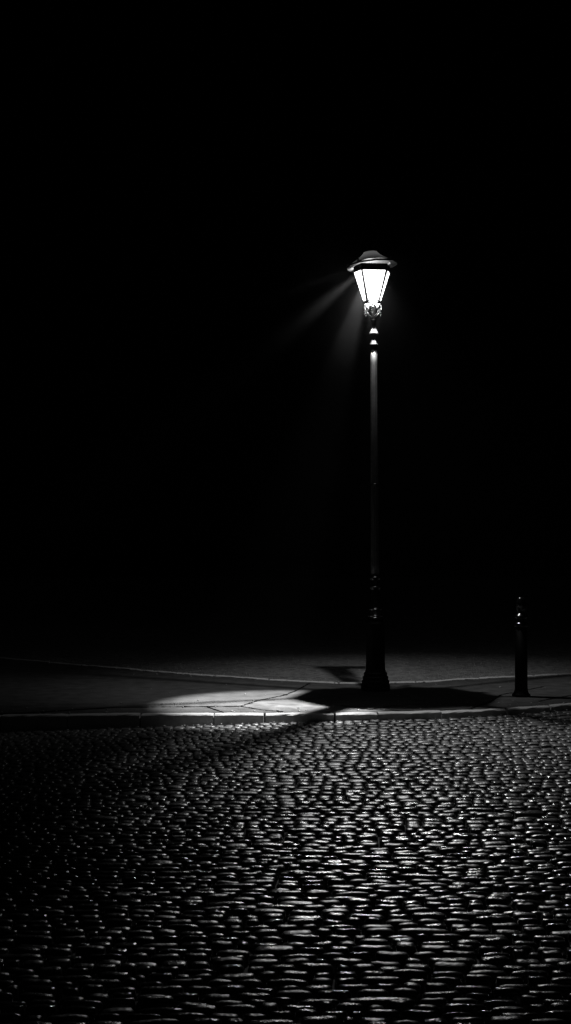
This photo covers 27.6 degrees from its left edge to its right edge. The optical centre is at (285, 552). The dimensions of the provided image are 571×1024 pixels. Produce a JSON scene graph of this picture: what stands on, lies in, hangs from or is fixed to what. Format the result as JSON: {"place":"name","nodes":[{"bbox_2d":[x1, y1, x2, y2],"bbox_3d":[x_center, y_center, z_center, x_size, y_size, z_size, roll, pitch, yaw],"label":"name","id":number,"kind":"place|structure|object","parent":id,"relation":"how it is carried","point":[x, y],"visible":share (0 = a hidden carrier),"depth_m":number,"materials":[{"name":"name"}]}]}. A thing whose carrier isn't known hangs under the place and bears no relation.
{"place":"outdoors","nodes":[
{"label":"outdoors","id":0,"kind":"place"},
{"bbox_2d":[0,711,570,1023],"bbox_3d":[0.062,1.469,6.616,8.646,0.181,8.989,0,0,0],"label":"cobbled road","id":1,"kind":"structure","parent":0,"point":[430,880],"depth_m":5.13,"materials":[{"name":"stone"}]},
{"bbox_2d":[0,703,570,733],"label":"kerb","id":2,"kind":"structure","parent":1,"relation":"on","point":[15,723],"depth_m":9.66,"materials":[{"name":"stone"}]},
{"bbox_2d":[5,638,570,732],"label":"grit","id":3,"kind":"object","parent":1,"relation":"on","point":[297,673],"visible":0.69,"depth_m":13.97,"materials":[{"name":"grey gravel"}]},
{"bbox_2d":[0,576,570,683],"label":"road","id":4,"kind":"structure","parent":0,"point":[307,618],"depth_m":22.79,"materials":[{"name":"black asphalt"}]},
{"bbox_2d":[0,657,570,683],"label":"kerb","id":5,"kind":"structure","parent":4,"relation":"on","point":[254,678],"depth_m":12.60,"materials":[{"name":"grey stone"}]},
{"bbox_2d":[0,659,570,722],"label":"pavement","id":6,"kind":"structure","parent":0,"point":[40,687],"depth_m":11.07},
{"bbox_2d":[346,239,396,691],"bbox_3d":[0.858,-0.870,11.400,0.508,4.439,0.468,0,0,0],"label":"street lamp","id":7,"kind":"object","parent":6,"relation":"on","point":[375,677],"visible":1,"depth_m":11.36,"materials":[{"name":"metal"}]},
{"bbox_2d":[512,596,529,696],"bbox_3d":[2.220,0.880,10.930,0.170,0.940,0.170,0,0,0],"label":"bollard","id":8,"kind":"object","parent":6,"relation":"on","point":[521,665],"visible":1,"depth_m":10.88,"materials":[{"name":"metal"}]},
{"bbox_2d":[0,556,570,575],"bbox_3d":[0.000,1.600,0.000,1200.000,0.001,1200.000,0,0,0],"label":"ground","id":9,"kind":"structure","parent":0,"point":[281,565],"depth_m":142.61,"materials":[{"name":"black"}]},
{"bbox_2d":[0,0,570,555],"label":"sky","id":10,"kind":"structure","parent":0,"point":[189,189],"materials":[{"name":"black"}]}
]}

